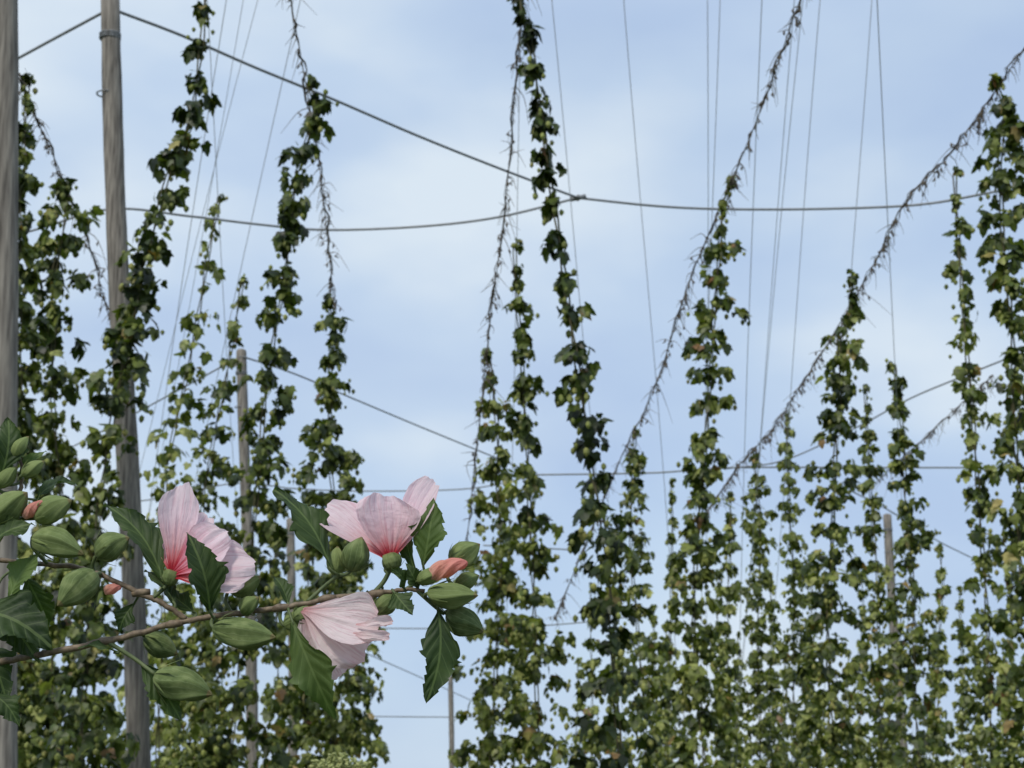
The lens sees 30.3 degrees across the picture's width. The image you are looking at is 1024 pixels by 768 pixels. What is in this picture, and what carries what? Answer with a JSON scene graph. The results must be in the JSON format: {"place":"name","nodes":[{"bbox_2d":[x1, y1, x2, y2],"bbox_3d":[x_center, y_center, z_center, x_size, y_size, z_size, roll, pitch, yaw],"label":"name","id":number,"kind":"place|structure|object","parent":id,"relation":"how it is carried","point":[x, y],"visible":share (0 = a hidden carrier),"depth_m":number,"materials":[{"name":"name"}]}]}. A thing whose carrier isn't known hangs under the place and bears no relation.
{"place":"outdoors","nodes":[
{"label":"outdoors","id":0,"kind":"place"},
{"bbox_2d":[375,716,476,717],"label":"trellis cable","id":1,"kind":"object","parent":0,"point":[424,716],"visible":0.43,"depth_m":100.07,"materials":[{"name":"metal"}]},
{"bbox_2d":[384,617,623,628],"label":"trellis cable","id":2,"kind":"object","parent":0,"point":[485,627],"visible":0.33,"depth_m":53.18,"materials":[{"name":"metal"}]},
{"bbox_2d":[18,0,1023,767],"label":"sky","id":3,"kind":"structure","parent":0,"point":[438,71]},
{"bbox_2d":[483,545,567,549],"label":"trellis cable","id":4,"kind":"object","parent":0,"point":[539,547],"visible":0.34,"depth_m":38.32,"materials":[{"name":"metal"}]},
{"bbox_3d":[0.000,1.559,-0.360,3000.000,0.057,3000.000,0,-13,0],"label":"ground","id":5,"kind":"structure","parent":0,"visible":0},
{"bbox_2d":[0,0,18,767],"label":"wooden trellis pole","id":6,"kind":"object","parent":5,"relation":"on","point":[9,116],"visible":0.73,"depth_m":8.50,"materials":[{"name":"grey wood"}]},
{"bbox_2d":[18,553,63,749],"bbox_3d":[-4.984,3.877,19.669,0.836,4.442,0.753,0,-13,0],"label":"hop bine","id":7,"kind":"object","parent":5,"relation":"on","point":[46,664],"visible":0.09,"depth_m":19.81,"materials":[{"name":"green plant"}]},
{"bbox_2d":[17,69,65,767],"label":"hop bine","id":8,"kind":"object","parent":5,"relation":"on","point":[29,278],"visible":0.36,"depth_m":10.85,"materials":[{"name":"green plant"}]},
{"bbox_2d":[19,73,109,324],"bbox_3d":[-2.861,-1.121,12.352,0.281,0.833,2.835,0,-13,0],"label":"withered hop bine","id":9,"kind":"object","parent":8,"relation":"attached to","point":[46,147],"visible":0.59,"depth_m":12.46,"materials":[{"name":"plant"}]},
{"bbox_2d":[17,177,108,767],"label":"hop bine","id":10,"kind":"object","parent":5,"relation":"on","point":[59,459],"visible":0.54,"depth_m":11.50,"materials":[{"name":"green plant"}]},
{"bbox_2d":[71,521,115,767],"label":"hop bine","id":11,"kind":"object","parent":5,"relation":"on","point":[110,698],"visible":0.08,"depth_m":18.83,"materials":[{"name":"green plant"}]},
{"bbox_2d":[18,0,221,767],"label":"hop bine","id":12,"kind":"object","parent":5,"relation":"on","point":[128,332],"visible":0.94,"depth_m":10.14,"materials":[{"name":"green plant"}]},
{"bbox_2d":[96,0,150,767],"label":"wooden trellis pole","id":13,"kind":"object","parent":5,"relation":"on","point":[137,706],"visible":0.85,"depth_m":12.37,"materials":[{"name":"grey wood"}]},
{"bbox_2d":[19,12,100,58],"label":"trellis cable","id":14,"kind":"object","parent":13,"relation":"attached to","point":[60,35],"visible":0.84,"depth_m":13.26,"materials":[{"name":"metal"}]},
{"bbox_2d":[120,11,576,197],"bbox_3d":[-1.075,-2.093,14.807,0.076,0.023,5.179,-10,-17,38],"label":"trellis cable","id":15,"kind":"object","parent":13,"relation":"attached to","point":[319,93],"visible":0.84,"depth_m":14.51,"materials":[{"name":"metal"}]},
{"bbox_2d":[29,199,569,232],"bbox_3d":[-2.409,-1.510,17.332,6.113,0.023,1.008,-2,-13,10],"label":"trellis cable","id":16,"kind":"object","parent":15,"relation":"attached to","point":[352,229],"visible":0.68,"depth_m":17.42,"materials":[{"name":"metal"}]},
{"bbox_2d":[582,188,1014,210],"bbox_3d":[2.722,-1.642,16.761,4.238,0.023,0.668,-2,-13,8],"label":"trellis cable","id":17,"kind":"object","parent":15,"relation":"attached to","point":[779,209],"visible":0.86,"depth_m":17.00,"materials":[{"name":"metal"}]},
{"bbox_2d":[571,194,585,201],"bbox_3d":[0.583,-1.645,16.744,0.149,0.073,0.100,0,-13,0],"label":"cable clamp","id":18,"kind":"object","parent":17,"relation":"attached to","point":[580,197],"visible":0.91,"depth_m":16.73,"materials":[{"name":"metal"}]},
{"bbox_2d":[111,575,158,767],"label":"hop bine","id":19,"kind":"object","parent":5,"relation":"on","point":[123,734],"visible":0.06,"depth_m":21.63,"materials":[{"name":"green plant"}]},
{"bbox_2d":[110,0,226,766],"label":"trellis twine","id":20,"kind":"object","parent":5,"relation":"on","point":[187,244],"visible":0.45,"depth_m":13.23,"materials":[{"name":"grey fabric"}]},
{"bbox_2d":[112,194,227,767],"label":"hop bine","id":21,"kind":"object","parent":5,"relation":"on","point":[172,454],"visible":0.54,"depth_m":13.74,"materials":[{"name":"green plant"}]},
{"bbox_2d":[102,0,243,766],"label":"trellis twine","id":22,"kind":"object","parent":5,"relation":"on","point":[201,239],"visible":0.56,"depth_m":13.46,"materials":[{"name":"grey fabric"}]},
{"bbox_2d":[152,579,195,767],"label":"hop bine","id":23,"kind":"object","parent":5,"relation":"on","point":[166,743],"visible":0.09,"depth_m":19.62,"materials":[{"name":"green plant"}]},
{"bbox_2d":[101,0,257,619],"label":"trellis twine","id":24,"kind":"object","parent":5,"relation":"on","point":[196,240],"visible":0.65,"depth_m":13.34,"materials":[{"name":"grey fabric"}]},
{"bbox_2d":[159,273,249,767],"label":"hop bine","id":25,"kind":"object","parent":5,"relation":"on","point":[225,390],"visible":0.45,"depth_m":14.68,"materials":[{"name":"green plant"}]},
{"bbox_2d":[188,593,229,737],"bbox_3d":[-3.578,4.383,22.576,0.682,4.835,0.552,-6,-14,24],"label":"hop bine","id":26,"kind":"object","parent":5,"relation":"on","point":[220,676],"visible":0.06,"depth_m":22.78,"materials":[{"name":"green plant"}]},
{"bbox_2d":[207,0,251,711],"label":"trellis twine","id":27,"kind":"object","parent":5,"relation":"on","point":[221,263],"visible":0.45,"depth_m":14.43,"materials":[{"name":"grey fabric"}]},
{"bbox_2d":[170,0,300,603],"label":"trellis twine","id":28,"kind":"object","parent":5,"relation":"on","point":[254,205],"visible":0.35,"depth_m":13.79,"materials":[{"name":"grey fabric"}]},
{"bbox_2d":[0,417,482,725],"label":"rose of sharon shrub","id":29,"kind":"object","parent":5,"relation":"on","point":[332,636],"visible":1,"depth_m":1.35,"materials":[{"name":"green plant"}]},
{"bbox_2d":[234,349,258,767],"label":"wooden trellis pole","id":30,"kind":"object","parent":5,"relation":"on","point":[242,404],"visible":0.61,"depth_m":22.13,"materials":[{"name":"grey wood"}]},
{"bbox_2d":[73,356,240,446],"bbox_3d":[-4.929,0.333,25.314,0.027,0.023,6.776,7,-15,-29],"label":"trellis cable","id":31,"kind":"object","parent":30,"relation":"attached to","point":[167,395],"visible":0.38,"depth_m":24.64,"materials":[{"name":"metal"}]},
{"bbox_2d":[242,356,536,474],"bbox_3d":[-1.353,0.555,26.274,0.120,0.023,8.645,-6,-14,24],"label":"trellis cable","id":32,"kind":"object","parent":30,"relation":"attached to","point":[379,409],"visible":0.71,"depth_m":25.51,"materials":[{"name":"metal"}]},
{"bbox_2d":[141,475,535,500],"bbox_3d":[-3.490,1.733,31.377,8.183,0.023,1.532,-3,-13,15],"label":"trellis cable","id":33,"kind":"object","parent":32,"relation":"attached to","point":[363,490],"visible":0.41,"depth_m":31.50,"materials":[{"name":"metal"}]},
{"bbox_2d":[537,466,983,475],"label":"trellis cable","id":34,"kind":"object","parent":32,"relation":"attached to","point":[709,468],"visible":0.37,"depth_m":29.87,"materials":[{"name":"metal"}]},
{"bbox_2d":[725,352,1020,469],"bbox_3d":[5.037,0.424,25.709,0.565,0.023,8.725,5,-14,-19],"label":"trellis cable","id":35,"kind":"object","parent":34,"relation":"attached to","point":[883,412],"visible":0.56,"depth_m":24.76,"materials":[{"name":"metal"}]},
{"bbox_2d":[169,74,338,767],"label":"hop bine","id":36,"kind":"object","parent":5,"relation":"on","point":[241,693],"visible":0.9,"depth_m":11.60,"materials":[{"name":"green plant"}]},
{"bbox_2d":[257,511,297,767],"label":"hop bine","id":37,"kind":"object","parent":5,"relation":"on","point":[282,633],"visible":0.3,"depth_m":18.82,"materials":[{"name":"green plant"}]},
{"bbox_2d":[286,518,297,762],"bbox_3d":[-3.987,6.039,34.325,0.400,7.282,0.216,0,-13,0],"label":"wooden trellis pole","id":38,"kind":"object","parent":5,"relation":"on","point":[291,576],"visible":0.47,"depth_m":34.84,"materials":[{"name":"grey wood"}]},
{"bbox_2d":[287,544,339,763],"bbox_3d":[-2.239,3.882,20.663,0.682,4.911,0.596,7,-15,-29],"label":"hop bine","id":39,"kind":"object","parent":5,"relation":"on","point":[309,573],"visible":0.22,"depth_m":20.97,"materials":[{"name":"green plant"}]},
{"bbox_2d":[263,293,386,767],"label":"hop bine","id":40,"kind":"object","parent":5,"relation":"on","point":[340,458],"visible":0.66,"depth_m":13.83,"materials":[{"name":"green plant"}]},
{"bbox_2d":[277,0,349,314],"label":"withered hop bine","id":41,"kind":"object","parent":40,"relation":"attached to","point":[319,164],"visible":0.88,"depth_m":13.19,"materials":[{"name":"plant"}]},
{"bbox_2d":[309,751,371,767],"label":"goldenrod plant","id":42,"kind":"object","parent":5,"relation":"on","point":[333,762],"visible":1,"depth_m":4.11,"materials":[{"name":"green plant"}]},
{"bbox_2d":[322,572,390,767],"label":"hop bine","id":43,"kind":"object","parent":5,"relation":"on","point":[379,747],"visible":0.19,"depth_m":19.70,"materials":[{"name":"green plant"}]},
{"bbox_2d":[448,676,454,767],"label":"wooden trellis pole","id":44,"kind":"object","parent":5,"relation":"on","point":[451,713],"visible":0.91,"depth_m":72.89,"materials":[{"name":"grey wood"}]},
{"bbox_2d":[366,653,491,709],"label":"trellis cable","id":45,"kind":"object","parent":44,"relation":"attached to","point":[412,673],"visible":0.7,"depth_m":69.23,"materials":[{"name":"metal"}]},
{"bbox_2d":[447,348,551,767],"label":"hop bine","id":46,"kind":"object","parent":5,"relation":"on","point":[487,753],"visible":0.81,"depth_m":13.54,"materials":[{"name":"green plant"}]},
{"bbox_2d":[453,0,541,607],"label":"withered hop bine","id":47,"kind":"object","parent":46,"relation":"attached to","point":[499,250],"visible":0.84,"depth_m":13.55,"materials":[{"name":"plant"}]},
{"bbox_2d":[501,31,520,732],"bbox_3d":[-0.044,1.679,15.718,0.037,7.003,8.981,0,-13,-2],"label":"trellis twine","id":48,"kind":"object","parent":5,"relation":"on","point":[515,312],"visible":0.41,"depth_m":13.37,"materials":[{"name":"grey fabric"}]},
{"bbox_2d":[493,238,575,767],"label":"hop bine","id":49,"kind":"object","parent":5,"relation":"on","point":[530,742],"visible":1,"depth_m":13.01,"materials":[{"name":"green plant"}]},
{"bbox_2d":[566,657,586,757],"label":"hop bine","id":50,"kind":"object","parent":5,"relation":"on","point":[576,708],"visible":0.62,"depth_m":35.46,"materials":[{"name":"green plant"}]},
{"bbox_2d":[506,0,662,767],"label":"hop bine","id":51,"kind":"object","parent":5,"relation":"on","point":[603,607],"visible":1,"depth_m":9.48,"materials":[{"name":"green plant"}]},
{"bbox_2d":[551,0,625,736],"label":"trellis twine","id":52,"kind":"object","parent":5,"relation":"on","point":[571,213],"visible":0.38,"depth_m":13.43,"materials":[{"name":"grey fabric"}]},
{"bbox_2d":[577,582,602,767],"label":"hop bine","id":53,"kind":"object","parent":5,"relation":"on","point":[591,712],"visible":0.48,"depth_m":28.72,"materials":[{"name":"green plant"}]},
{"bbox_2d":[605,656,624,758],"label":"hop bine","id":54,"kind":"object","parent":5,"relation":"on","point":[610,702],"visible":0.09,"depth_m":39.46,"materials":[{"name":"green plant"}]},
{"bbox_2d":[604,425,680,767],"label":"hop bine","id":55,"kind":"object","parent":5,"relation":"on","point":[646,648],"visible":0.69,"depth_m":16.95,"materials":[{"name":"green plant"}]},
{"bbox_2d":[623,0,680,738],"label":"trellis twine","id":56,"kind":"object","parent":5,"relation":"on","point":[650,313],"visible":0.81,"depth_m":14.32,"materials":[{"name":"grey fabric"}]},
{"bbox_2d":[643,604,669,767],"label":"hop bine","id":57,"kind":"object","parent":5,"relation":"on","point":[655,707],"visible":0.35,"depth_m":30.71,"materials":[{"name":"green plant"}]},
{"bbox_2d":[657,478,684,767],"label":"hop bine","id":58,"kind":"object","parent":5,"relation":"on","point":[669,714],"visible":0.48,"depth_m":22.88,"materials":[{"name":"green plant"}]},
{"bbox_2d":[661,623,680,764],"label":"hop bine","id":59,"kind":"object","parent":5,"relation":"on","point":[672,722],"visible":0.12,"depth_m":36.51,"materials":[{"name":"green plant"}]},
{"bbox_2d":[677,650,694,760],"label":"hop bine","id":60,"kind":"object","parent":5,"relation":"on","point":[683,711],"visible":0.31,"depth_m":41.40,"materials":[{"name":"green plant"}]},
{"bbox_2d":[662,175,751,767],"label":"hop bine","id":61,"kind":"object","parent":5,"relation":"on","point":[706,723],"visible":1,"depth_m":12.66,"materials":[{"name":"green plant"}]},
{"bbox_2d":[548,0,811,629],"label":"withered hop bine","id":62,"kind":"object","parent":61,"relation":"attached to","point":[686,299],"visible":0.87,"depth_m":14.01,"materials":[{"name":"plant"}]},
{"bbox_2d":[706,0,708,624],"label":"trellis twine","id":63,"kind":"object","parent":5,"relation":"on","point":[708,201],"visible":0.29,"depth_m":13.79,"materials":[{"name":"grey fabric"}]},
{"bbox_2d":[699,8,719,763],"bbox_3d":[1.687,1.925,16.786,0.036,7.004,11.320,-1,-13,4],"label":"trellis twine","id":64,"kind":"object","parent":5,"relation":"on","point":[713,188],"visible":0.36,"depth_m":13.20,"materials":[{"name":"grey fabric"}]},
{"bbox_2d":[709,569,731,762],"bbox_3d":[3.018,5.348,27.504,0.514,5.349,0.535,0,-13,0],"label":"hop bine","id":65,"kind":"object","parent":5,"relation":"on","point":[721,662],"visible":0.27,"depth_m":27.78,"materials":[{"name":"green plant"}]},
{"bbox_2d":[710,491,748,767],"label":"hop bine","id":66,"kind":"object","parent":5,"relation":"on","point":[729,594],"visible":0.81,"depth_m":23.88,"materials":[{"name":"green plant"}]},
{"bbox_2d":[723,631,750,767],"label":"hop bine","id":67,"kind":"object","parent":5,"relation":"on","point":[741,724],"visible":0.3,"depth_m":37.56,"materials":[{"name":"green plant"}]},
{"bbox_2d":[736,0,761,763],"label":"trellis twine","id":68,"kind":"object","parent":5,"relation":"on","point":[748,327],"visible":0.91,"depth_m":13.49,"materials":[{"name":"grey fabric"}]},
{"bbox_2d":[730,451,790,767],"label":"hop bine","id":69,"kind":"object","parent":5,"relation":"on","point":[761,701],"visible":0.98,"depth_m":18.87,"materials":[{"name":"green plant"}]},
{"bbox_2d":[734,0,794,751],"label":"trellis twine","id":70,"kind":"object","parent":5,"relation":"on","point":[773,267],"visible":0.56,"depth_m":14.58,"materials":[{"name":"grey fabric"}]},
{"bbox_2d":[731,0,802,763],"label":"trellis twine","id":71,"kind":"object","parent":5,"relation":"on","point":[769,341],"visible":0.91,"depth_m":14.93,"materials":[{"name":"grey fabric"}]},
{"bbox_2d":[756,584,783,767],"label":"hop bine","id":72,"kind":"object","parent":5,"relation":"on","point":[776,754],"visible":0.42,"depth_m":29.71,"materials":[{"name":"green plant"}]},
{"bbox_2d":[772,644,791,763],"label":"hop bine","id":73,"kind":"object","parent":5,"relation":"on","point":[777,727],"visible":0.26,"depth_m":35.50,"materials":[{"name":"green plant"}]},
{"bbox_2d":[762,3,819,739],"bbox_3d":[2.510,2.271,18.282,0.038,7.004,14.585,-1,-13,4],"label":"trellis twine","id":74,"kind":"object","parent":5,"relation":"on","point":[796,311],"visible":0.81,"depth_m":14.61,"materials":[{"name":"grey fabric"}]},
{"bbox_2d":[766,409,820,767],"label":"hop bine","id":75,"kind":"object","parent":5,"relation":"on","point":[797,598],"visible":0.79,"depth_m":19.95,"materials":[{"name":"green plant"}]},
{"bbox_2d":[795,626,816,767],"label":"hop bine","id":76,"kind":"object","parent":5,"relation":"on","point":[811,732],"visible":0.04,"depth_m":40.54,"materials":[{"name":"green plant"}]},
{"bbox_2d":[796,553,831,767],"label":"hop bine","id":77,"kind":"object","parent":5,"relation":"on","point":[813,718],"visible":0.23,"depth_m":26.65,"materials":[{"name":"green plant"}]},
{"bbox_2d":[789,269,875,767],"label":"hop bine","id":78,"kind":"object","parent":5,"relation":"on","point":[828,649],"visible":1,"depth_m":13.02,"materials":[{"name":"green plant"}]},
{"bbox_2d":[835,649,857,767],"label":"hop bine","id":79,"kind":"object","parent":5,"relation":"on","point":[843,699],"visible":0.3,"depth_m":36.52,"materials":[{"name":"green plant"}]},
{"bbox_2d":[821,0,871,756],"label":"trellis twine","id":80,"kind":"object","parent":5,"relation":"on","point":[855,217],"visible":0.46,"depth_m":13.02,"materials":[{"name":"grey fabric"}]},
{"bbox_2d":[845,570,872,762],"bbox_3d":[5.421,5.644,29.519,0.531,5.494,0.494,-12,-17,41],"label":"hop bine","id":81,"kind":"object","parent":5,"relation":"on","point":[854,698],"visible":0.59,"depth_m":29.72,"materials":[{"name":"green plant"}]},
{"bbox_2d":[850,384,907,767],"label":"hop bine","id":82,"kind":"object","parent":5,"relation":"on","point":[875,710],"visible":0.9,"depth_m":17.41,"materials":[{"name":"green plant"}]},
{"bbox_2d":[875,644,897,767],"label":"hop bine","id":83,"kind":"object","parent":5,"relation":"on","point":[890,685],"visible":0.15,"depth_m":38.37,"materials":[{"name":"green plant"}]},
{"bbox_2d":[877,0,912,728],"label":"trellis twine","id":84,"kind":"object","parent":5,"relation":"on","point":[888,238],"visible":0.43,"depth_m":11.49,"materials":[{"name":"grey fabric"}]},
{"bbox_2d":[883,513,908,761],"bbox_3d":[6.939,5.926,33.838,0.325,7.280,0.216,0,-13,0],"label":"wooden trellis pole","id":85,"kind":"object","parent":5,"relation":"on","point":[888,539],"visible":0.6,"depth_m":34.38,"materials":[{"name":"grey wood"}]},
{"bbox_2d":[848,489,971,557],"bbox_3d":[7.747,2.767,35.857,0.117,0.028,9.934,-6,-14,25],"label":"trellis cable","id":86,"kind":"object","parent":85,"relation":"attached to","point":[904,520],"visible":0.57,"depth_m":34.64,"materials":[{"name":"metal"}]},
{"bbox_2d":[889,611,912,767],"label":"hop bine","id":87,"kind":"object","parent":5,"relation":"on","point":[899,683],"visible":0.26,"depth_m":32.63,"materials":[{"name":"green plant"}]},
{"bbox_2d":[885,358,954,767],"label":"hop bine","id":88,"kind":"object","parent":5,"relation":"on","point":[929,740],"visible":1,"depth_m":15.44,"materials":[{"name":"green plant"}]},
{"bbox_2d":[873,375,994,496],"bbox_3d":[4.252,0.656,19.338,0.354,0.616,4.027,0,-13,-2],"label":"withered hop bine","id":89,"kind":"object","parent":88,"relation":"attached to","point":[982,389],"visible":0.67,"depth_m":19.06,"materials":[{"name":"plant"}]},
{"bbox_2d":[921,623,936,761],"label":"hop bine","id":90,"kind":"object","parent":5,"relation":"on","point":[924,722],"visible":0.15,"depth_m":39.54,"materials":[{"name":"green plant"}]},
{"bbox_2d":[924,543,957,767],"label":"hop bine","id":91,"kind":"object","parent":5,"relation":"on","point":[939,690],"visible":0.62,"depth_m":23.78,"materials":[{"name":"green plant"}]},
{"bbox_2d":[948,586,977,767],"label":"hop bine","id":92,"kind":"object","parent":5,"relation":"on","point":[961,718],"visible":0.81,"depth_m":31.61,"materials":[{"name":"green plant"}]},
{"bbox_2d":[965,644,989,767],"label":"hop bine","id":93,"kind":"object","parent":5,"relation":"on","point":[977,757],"visible":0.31,"depth_m":37.35,"materials":[{"name":"green plant"}]},
{"bbox_2d":[941,166,1023,767],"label":"hop bine","id":94,"kind":"object","parent":5,"relation":"on","point":[989,741],"visible":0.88,"depth_m":12.88,"materials":[{"name":"green plant"}]},
{"bbox_2d":[971,73,1023,767],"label":"hop bine","id":95,"kind":"object","parent":5,"relation":"on","point":[1009,127],"visible":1,"depth_m":11.30,"materials":[{"name":"green plant"}]},
{"bbox_2d":[679,48,1023,549],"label":"withered hop bine","id":96,"kind":"object","parent":95,"relation":"attached to","point":[980,116],"visible":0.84,"depth_m":13.95,"materials":[{"name":"plant"}]},
{"bbox_2d":[995,572,1021,764],"bbox_3d":[7.490,5.462,28.503,0.524,5.281,0.528,0,-13,0],"label":"hop bine","id":97,"kind":"object","parent":5,"relation":"on","point":[1008,643],"visible":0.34,"depth_m":28.67,"materials":[{"name":"green plant"}]},
{"bbox_2d":[997,642,1023,761],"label":"hop bine","id":98,"kind":"object","parent":5,"relation":"on","point":[1012,752],"visible":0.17,"depth_m":41.31,"materials":[{"name":"green plant"}]}
]}

